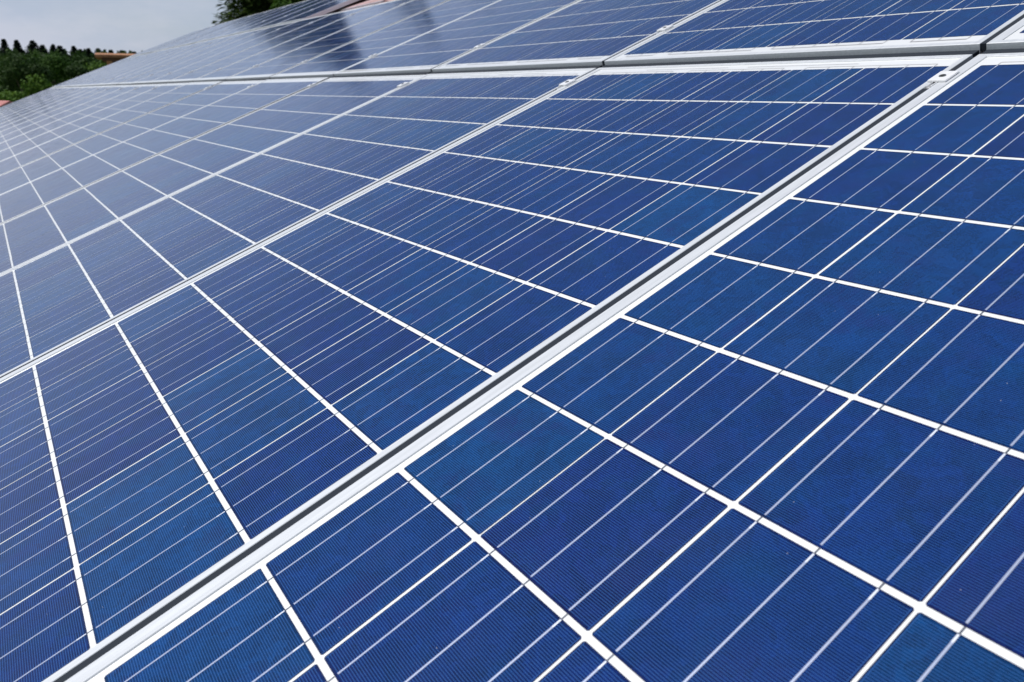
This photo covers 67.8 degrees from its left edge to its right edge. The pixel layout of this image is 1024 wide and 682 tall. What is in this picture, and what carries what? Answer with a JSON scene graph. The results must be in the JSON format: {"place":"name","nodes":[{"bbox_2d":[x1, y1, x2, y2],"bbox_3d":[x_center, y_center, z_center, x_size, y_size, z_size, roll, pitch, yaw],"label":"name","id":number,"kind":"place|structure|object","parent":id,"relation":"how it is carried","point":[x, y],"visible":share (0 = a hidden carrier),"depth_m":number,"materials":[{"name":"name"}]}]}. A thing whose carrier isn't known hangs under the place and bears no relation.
{"place":"outdoors","nodes":[
{"label":"outdoors","id":0,"kind":"place"},
{"bbox_2d":[0,100,12,106],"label":"red roofed shed","id":1,"kind":"structure","parent":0,"point":[3,103],"depth_m":34.09,"materials":[{"name":"tile"}]},
{"bbox_2d":[0,0,236,53],"label":"sky","id":2,"kind":"structure","parent":0,"point":[133,25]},
{"bbox_3d":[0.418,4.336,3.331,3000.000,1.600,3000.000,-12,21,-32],"label":"ground","id":3,"kind":"structure","parent":0,"visible":0},
{"bbox_2d":[0,39,11,58],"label":"conifer tree","id":4,"kind":"object","parent":3,"relation":"on","point":[4,44],"visible":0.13,"depth_m":114.84,"materials":[{"name":"green plant"}]},
{"bbox_2d":[0,89,27,100],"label":"broadleaf tree","id":5,"kind":"object","parent":3,"relation":"on","point":[3,95],"visible":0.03,"depth_m":52.43,"materials":[{"name":"green plant"}]},
{"bbox_2d":[0,59,32,91],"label":"broadleaf tree","id":6,"kind":"object","parent":3,"relation":"on","point":[18,89],"visible":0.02,"depth_m":65.30,"materials":[{"name":"green plant"}]},
{"bbox_2d":[13,40,24,54],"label":"conifer tree","id":7,"kind":"object","parent":3,"relation":"on","point":[16,45],"visible":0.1,"depth_m":116.30,"materials":[{"name":"green plant"}]},
{"bbox_2d":[0,53,57,95],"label":"broadleaf tree","id":8,"kind":"object","parent":3,"relation":"on","point":[13,72],"visible":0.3,"depth_m":60.95,"materials":[{"name":"green plant"}]},
{"bbox_2d":[4,74,53,101],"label":"broadleaf tree","id":9,"kind":"object","parent":3,"relation":"on","point":[35,88],"visible":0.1,"depth_m":51.38,"materials":[{"name":"green plant"}]},
{"bbox_2d":[24,40,38,53],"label":"conifer tree","id":10,"kind":"object","parent":3,"relation":"on","point":[33,44],"visible":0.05,"depth_m":113.40,"materials":[{"name":"green plant"}]},
{"bbox_2d":[38,44,49,54],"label":"conifer tree","id":11,"kind":"object","parent":3,"relation":"on","point":[42,47],"visible":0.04,"depth_m":112.98,"materials":[{"name":"green plant"}]},
{"bbox_2d":[16,48,75,87],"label":"broadleaf tree","id":12,"kind":"object","parent":3,"relation":"on","point":[58,64],"visible":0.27,"depth_m":68.03,"materials":[{"name":"green plant"}]},
{"bbox_2d":[49,44,55,51],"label":"conifer tree","id":13,"kind":"object","parent":3,"relation":"on","point":[52,47],"visible":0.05,"depth_m":117.79,"materials":[{"name":"green plant"}]},
{"bbox_2d":[55,45,70,60],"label":"conifer tree","id":14,"kind":"object","parent":3,"relation":"on","point":[61,50],"visible":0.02,"depth_m":111.77,"materials":[{"name":"green plant"}]},
{"bbox_2d":[0,47,142,90],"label":"woodland","id":15,"kind":"object","parent":3,"relation":"on","point":[79,55],"visible":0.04,"depth_m":106.87,"materials":[{"name":"green plant"}]},
{"bbox_2d":[69,46,76,56],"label":"conifer tree","id":16,"kind":"object","parent":3,"relation":"on","point":[73,49],"visible":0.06,"depth_m":118.29,"materials":[{"name":"green plant"}]},
{"bbox_2d":[63,65,90,78],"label":"broadleaf tree","id":17,"kind":"object","parent":3,"relation":"on","point":[71,71],"visible":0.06,"depth_m":64.19,"materials":[{"name":"green plant"}]},
{"bbox_2d":[67,60,106,80],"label":"broadleaf tree","id":18,"kind":"object","parent":3,"relation":"on","point":[96,66],"visible":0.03,"depth_m":73.81,"materials":[{"name":"green plant"}]},
{"bbox_2d":[85,48,91,61],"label":"conifer tree","id":19,"kind":"object","parent":3,"relation":"on","point":[88,51],"visible":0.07,"depth_m":116.15,"materials":[{"name":"green plant"}]},
{"bbox_2d":[94,53,133,64],"bbox_3d":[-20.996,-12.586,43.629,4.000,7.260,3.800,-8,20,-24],"label":"roof","id":20,"kind":"structure","parent":3,"relation":"on","point":[109,58],"depth_m":40.66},
{"bbox_2d":[212,0,270,24],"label":"spruce tree","id":21,"kind":"object","parent":3,"relation":"on","point":[226,14],"visible":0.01,"depth_m":25.84,"materials":[{"name":"green plant"}]},
{"bbox_2d":[216,0,276,23],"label":"spruce tree","id":22,"kind":"object","parent":3,"relation":"on","point":[265,3],"visible":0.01,"depth_m":23.04,"materials":[{"name":"green plant"}]},
{"bbox_2d":[269,0,305,9],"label":"broadleaf tree","id":23,"kind":"object","parent":3,"relation":"on","point":[280,3],"visible":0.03,"depth_m":19.10,"materials":[{"name":"green plant"}]},
{"bbox_2d":[334,0,392,11],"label":"farm building","id":24,"kind":"structure","parent":3,"relation":"on","point":[359,3],"depth_m":8.48,"materials":[{"name":"ceramic"}]},
{"bbox_2d":[324,0,384,14],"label":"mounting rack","id":25,"kind":"object","parent":24,"relation":"attached to","point":[373,3],"visible":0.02,"depth_m":8.07,"materials":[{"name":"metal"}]},
{"bbox_2d":[0,88,51,108],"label":"solar panel","id":26,"kind":"object","parent":25,"relation":"attached to","point":[25,98],"visible":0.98,"depth_m":16.42,"materials":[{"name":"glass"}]},
{"bbox_2d":[0,87,57,109],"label":"solar panel","id":27,"kind":"object","parent":25,"relation":"attached to","point":[28,98],"visible":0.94,"depth_m":15.63,"materials":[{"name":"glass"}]},
{"bbox_2d":[0,87,61,111],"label":"solar panel","id":28,"kind":"object","parent":25,"relation":"attached to","point":[30,99],"visible":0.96,"depth_m":14.85,"materials":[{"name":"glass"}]},
{"bbox_2d":[0,87,66,113],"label":"solar panel","id":29,"kind":"object","parent":25,"relation":"attached to","point":[33,99],"visible":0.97,"depth_m":14.06,"materials":[{"name":"glass"}]},
{"bbox_2d":[0,87,71,115],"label":"solar panel","id":30,"kind":"object","parent":25,"relation":"attached to","point":[34,101],"visible":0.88,"depth_m":13.31,"materials":[{"name":"glass"}]},
{"bbox_2d":[0,87,77,117],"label":"solar panel","id":31,"kind":"object","parent":25,"relation":"attached to","point":[36,102],"visible":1,"depth_m":12.46,"materials":[{"name":"glass"}]},
{"bbox_2d":[0,86,86,120],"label":"solar panel","id":32,"kind":"object","parent":25,"relation":"attached to","point":[38,104],"visible":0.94,"depth_m":11.69,"materials":[{"name":"glass"}]},
{"bbox_2d":[0,86,93,123],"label":"solar panel","id":33,"kind":"object","parent":25,"relation":"attached to","point":[43,105],"visible":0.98,"depth_m":10.88,"materials":[{"name":"glass"}]},
{"bbox_2d":[0,86,102,126],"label":"solar panel","id":34,"kind":"object","parent":25,"relation":"attached to","point":[48,106],"visible":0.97,"depth_m":10.09,"materials":[{"name":"glass"}]},
{"bbox_2d":[0,85,115,131],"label":"solar panel","id":35,"kind":"object","parent":25,"relation":"attached to","point":[45,111],"visible":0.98,"depth_m":9.29,"materials":[{"name":"glass"}]},
{"bbox_2d":[0,85,128,136],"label":"solar panel","id":36,"kind":"object","parent":25,"relation":"attached to","point":[58,111],"visible":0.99,"depth_m":8.50,"materials":[{"name":"glass"}]},
{"bbox_2d":[0,84,145,142],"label":"solar panel","id":37,"kind":"object","parent":25,"relation":"attached to","point":[26,129],"visible":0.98,"depth_m":7.70,"materials":[{"name":"glass"}]},
{"bbox_2d":[0,84,162,150],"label":"solar panel","id":38,"kind":"object","parent":25,"relation":"attached to","point":[70,118],"visible":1,"depth_m":6.90,"materials":[{"name":"glass"}]},
{"bbox_2d":[52,56,132,87],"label":"solar panel","id":39,"kind":"object","parent":25,"relation":"attached to","point":[90,72],"visible":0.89,"depth_m":16.97,"materials":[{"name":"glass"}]},
{"bbox_2d":[0,83,187,160],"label":"solar panel","id":40,"kind":"object","parent":25,"relation":"attached to","point":[75,125],"visible":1,"depth_m":6.11,"materials":[{"name":"glass"}]},
{"bbox_2d":[55,55,138,87],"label":"solar panel","id":41,"kind":"object","parent":25,"relation":"attached to","point":[96,71],"visible":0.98,"depth_m":16.14,"materials":[{"name":"glass"}]},
{"bbox_2d":[60,53,147,86],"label":"solar panel","id":42,"kind":"object","parent":25,"relation":"attached to","point":[102,70],"visible":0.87,"depth_m":15.41,"materials":[{"name":"glass"}]},
{"bbox_2d":[64,51,156,86],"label":"solar panel","id":43,"kind":"object","parent":25,"relation":"attached to","point":[69,85],"visible":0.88,"depth_m":14.62,"materials":[{"name":"glass"}]},
{"bbox_2d":[0,81,222,174],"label":"solar panel","id":44,"kind":"object","parent":25,"relation":"attached to","point":[88,131],"visible":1,"depth_m":5.29,"materials":[{"name":"glass"}]},
{"bbox_2d":[70,49,166,86],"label":"solar panel","id":45,"kind":"object","parent":25,"relation":"attached to","point":[73,85],"visible":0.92,"depth_m":13.82,"materials":[{"name":"glass"}]},
{"bbox_2d":[75,46,180,86],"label":"solar panel","id":46,"kind":"object","parent":25,"relation":"attached to","point":[121,68],"visible":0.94,"depth_m":13.03,"materials":[{"name":"glass"}]},
{"bbox_2d":[0,80,263,193],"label":"solar panel","id":47,"kind":"object","parent":25,"relation":"attached to","point":[43,166],"visible":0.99,"depth_m":4.51,"materials":[{"name":"glass"}]},
{"bbox_2d":[81,44,190,86],"bbox_3d":[-6.011,-4.423,12.243,1.762,0.041,0.996,-34,32,-22],"label":"solar panel","id":48,"kind":"object","parent":25,"relation":"attached to","point":[125,69],"visible":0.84,"depth_m":12.27,"materials":[{"name":"glass"}]},
{"bbox_2d":[89,40,207,85],"bbox_3d":[-5.457,-4.165,11.456,1.762,0.042,0.996,-34,32,-22],"label":"solar panel","id":49,"kind":"object","parent":25,"relation":"attached to","point":[144,64],"visible":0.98,"depth_m":11.45,"materials":[{"name":"glass"}]},
{"bbox_2d":[97,36,226,85],"bbox_3d":[-4.902,-3.906,10.670,1.762,0.042,0.996,-34,32,-22],"label":"solar panel","id":50,"kind":"object","parent":25,"relation":"attached to","point":[105,83],"visible":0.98,"depth_m":10.66,"materials":[{"name":"glass"}]},
{"bbox_2d":[0,77,329,223],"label":"solar panel","id":51,"kind":"object","parent":25,"relation":"attached to","point":[54,185],"visible":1,"depth_m":3.68,"materials":[{"name":"glass"}]},
{"bbox_2d":[129,28,203,56],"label":"solar panel","id":52,"kind":"object","parent":25,"relation":"attached to","point":[164,43],"visible":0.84,"depth_m":17.70,"materials":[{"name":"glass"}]},
{"bbox_2d":[106,32,245,85],"bbox_3d":[-4.348,-3.648,9.883,1.763,0.043,0.996,-34,32,-22],"label":"solar panel","id":53,"kind":"object","parent":25,"relation":"attached to","point":[117,82],"visible":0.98,"depth_m":9.86,"materials":[{"name":"glass"}]},
{"bbox_2d":[135,24,217,55],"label":"solar panel","id":54,"kind":"object","parent":25,"relation":"attached to","point":[174,40],"visible":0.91,"depth_m":16.81,"materials":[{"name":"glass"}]},
{"bbox_2d":[143,21,228,53],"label":"solar panel","id":55,"kind":"object","parent":25,"relation":"attached to","point":[182,38],"visible":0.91,"depth_m":16.04,"materials":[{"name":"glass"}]},
{"bbox_2d":[118,27,268,84],"bbox_3d":[-3.792,-3.388,9.098,1.763,0.043,0.996,-34,32,-22],"label":"solar panel","id":56,"kind":"object","parent":25,"relation":"attached to","point":[184,59],"visible":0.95,"depth_m":9.10,"materials":[{"name":"glass"}]},
{"bbox_2d":[151,18,239,52],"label":"solar panel","id":57,"kind":"object","parent":25,"relation":"attached to","point":[193,36],"visible":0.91,"depth_m":15.28,"materials":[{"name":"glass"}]},
{"bbox_2d":[161,13,257,49],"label":"solar panel","id":58,"kind":"object","parent":25,"relation":"attached to","point":[169,47],"visible":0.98,"depth_m":14.45,"materials":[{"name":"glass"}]},
{"bbox_2d":[0,75,423,273],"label":"solar panel","id":59,"kind":"object","parent":25,"relation":"attached to","point":[44,228],"visible":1,"depth_m":2.88,"materials":[{"name":"glass"}]},
{"bbox_2d":[395,82,408,88],"bbox_3d":[-0.410,-0.931,2.825,0.068,0.038,0.033,-35,32,-23],"label":"panel clamp","id":60,"kind":"object","parent":59,"relation":"attached to","point":[402,84],"visible":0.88,"depth_m":2.81,"materials":[{"name":"metal"}]},
{"bbox_2d":[131,21,296,84],"bbox_3d":[-3.238,-3.130,8.311,1.763,0.043,0.996,-34,32,-22],"label":"solar panel","id":61,"kind":"object","parent":25,"relation":"attached to","point":[145,80],"visible":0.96,"depth_m":8.30,"materials":[{"name":"glass"}]},
{"bbox_2d":[171,10,269,47],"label":"solar panel","id":62,"kind":"object","parent":25,"relation":"attached to","point":[182,44],"visible":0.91,"depth_m":13.71,"materials":[{"name":"glass"}]},
{"bbox_2d":[183,4,291,45],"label":"solar panel","id":63,"kind":"object","parent":25,"relation":"attached to","point":[230,27],"visible":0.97,"depth_m":12.87,"materials":[{"name":"glass"}]},
{"bbox_2d":[148,13,333,83],"bbox_3d":[-2.684,-2.872,7.524,1.762,0.042,0.996,-34,32,-22],"label":"solar panel","id":64,"kind":"object","parent":25,"relation":"attached to","point":[164,79],"visible":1,"depth_m":7.48,"materials":[{"name":"glass"}]},
{"bbox_2d":[198,0,307,41],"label":"solar panel","id":65,"kind":"object","parent":25,"relation":"attached to","point":[243,24],"visible":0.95,"depth_m":12.12,"materials":[{"name":"glass"}]},
{"bbox_2d":[212,0,314,38],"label":"solar panel","id":66,"kind":"object","parent":25,"relation":"attached to","point":[263,19],"visible":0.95,"depth_m":11.29,"materials":[{"name":"glass"}]},
{"bbox_2d":[166,4,375,83],"bbox_3d":[-2.129,-2.612,6.738,1.763,0.043,0.996,-34,32,-22],"label":"solar panel","id":67,"kind":"object","parent":25,"relation":"attached to","point":[189,77],"visible":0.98,"depth_m":6.70,"materials":[{"name":"glass"}]},
{"bbox_2d":[230,0,323,34],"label":"solar panel","id":68,"kind":"object","parent":25,"relation":"attached to","point":[248,29],"visible":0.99,"depth_m":10.44,"materials":[{"name":"glass"}]},
{"bbox_2d":[250,0,334,30],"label":"solar panel","id":69,"kind":"object","parent":25,"relation":"attached to","point":[289,16],"visible":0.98,"depth_m":9.61,"materials":[{"name":"glass"}]},
{"bbox_2d":[0,68,597,377],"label":"solar panel","id":70,"kind":"object","parent":25,"relation":"attached to","point":[59,296],"visible":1,"depth_m":2.05,"materials":[{"name":"glass"}]},
{"bbox_2d":[555,79,575,89],"bbox_3d":[0.142,-0.671,2.038,0.068,0.038,0.033,-33,31,-21],"label":"panel clamp","id":71,"kind":"object","parent":70,"relation":"attached to","point":[568,82],"visible":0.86,"depth_m":2.03,"materials":[{"name":"metal"}]},
{"bbox_2d":[193,0,411,81],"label":"solar panel","id":72,"kind":"object","parent":25,"relation":"attached to","point":[222,74],"visible":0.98,"depth_m":5.89,"materials":[{"name":"glass"}]},
{"bbox_2d":[274,0,357,25],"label":"solar panel","id":73,"kind":"object","parent":25,"relation":"attached to","point":[326,8],"visible":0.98,"depth_m":8.53,"materials":[{"name":"glass"}]},
{"bbox_2d":[223,0,447,81],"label":"solar panel","id":74,"kind":"object","parent":25,"relation":"attached to","point":[281,63],"visible":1,"depth_m":5.05,"materials":[{"name":"glass"}]},
{"bbox_2d":[270,0,498,78],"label":"solar panel","id":75,"kind":"object","parent":25,"relation":"attached to","point":[330,63],"visible":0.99,"depth_m":4.23,"materials":[{"name":"glass"}]},
{"bbox_2d":[331,0,578,77],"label":"solar panel","id":76,"kind":"object","parent":25,"relation":"attached to","point":[425,53],"visible":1,"depth_m":3.37,"materials":[{"name":"glass"}]},
{"bbox_2d":[0,54,973,681],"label":"solar panel","id":77,"kind":"object","parent":25,"relation":"attached to","point":[166,450],"visible":1,"depth_m":1.16,"materials":[{"name":"glass"}]},
{"bbox_2d":[926,71,959,87],"bbox_3d":[0.703,-0.415,1.254,0.070,0.036,0.031,-34,32,-22],"label":"panel clamp","id":78,"kind":"object","parent":77,"relation":"attached to","point":[942,76],"visible":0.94,"depth_m":1.25,"materials":[{"name":"metal"}]},
{"bbox_2d":[65,52,1023,681],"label":"solar panel","id":79,"kind":"object","parent":25,"relation":"attached to","point":[779,436],"visible":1,"depth_m":0.69,"materials":[{"name":"glass"}]},
{"bbox_2d":[429,0,721,73],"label":"solar panel","id":80,"kind":"object","parent":25,"relation":"attached to","point":[579,34],"visible":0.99,"depth_m":2.52,"materials":[{"name":"glass"}]},
{"bbox_2d":[654,25,672,34],"bbox_3d":[0.431,-0.872,2.174,0.068,0.038,0.033,-35,32,-23],"label":"panel clamp","id":81,"kind":"object","parent":80,"relation":"attached to","point":[664,28],"visible":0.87,"depth_m":2.16,"materials":[{"name":"metal"}]},
{"bbox_2d":[601,0,1023,67],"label":"solar panel","id":82,"kind":"object","parent":25,"relation":"attached to","point":[733,31],"visible":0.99,"depth_m":1.67,"materials":[{"name":"glass"}]},
{"bbox_2d":[981,18,1023,53],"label":"solar panel","id":83,"kind":"object","parent":25,"relation":"attached to","point":[1010,39],"visible":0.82,"depth_m":1.28,"materials":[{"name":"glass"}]}
]}

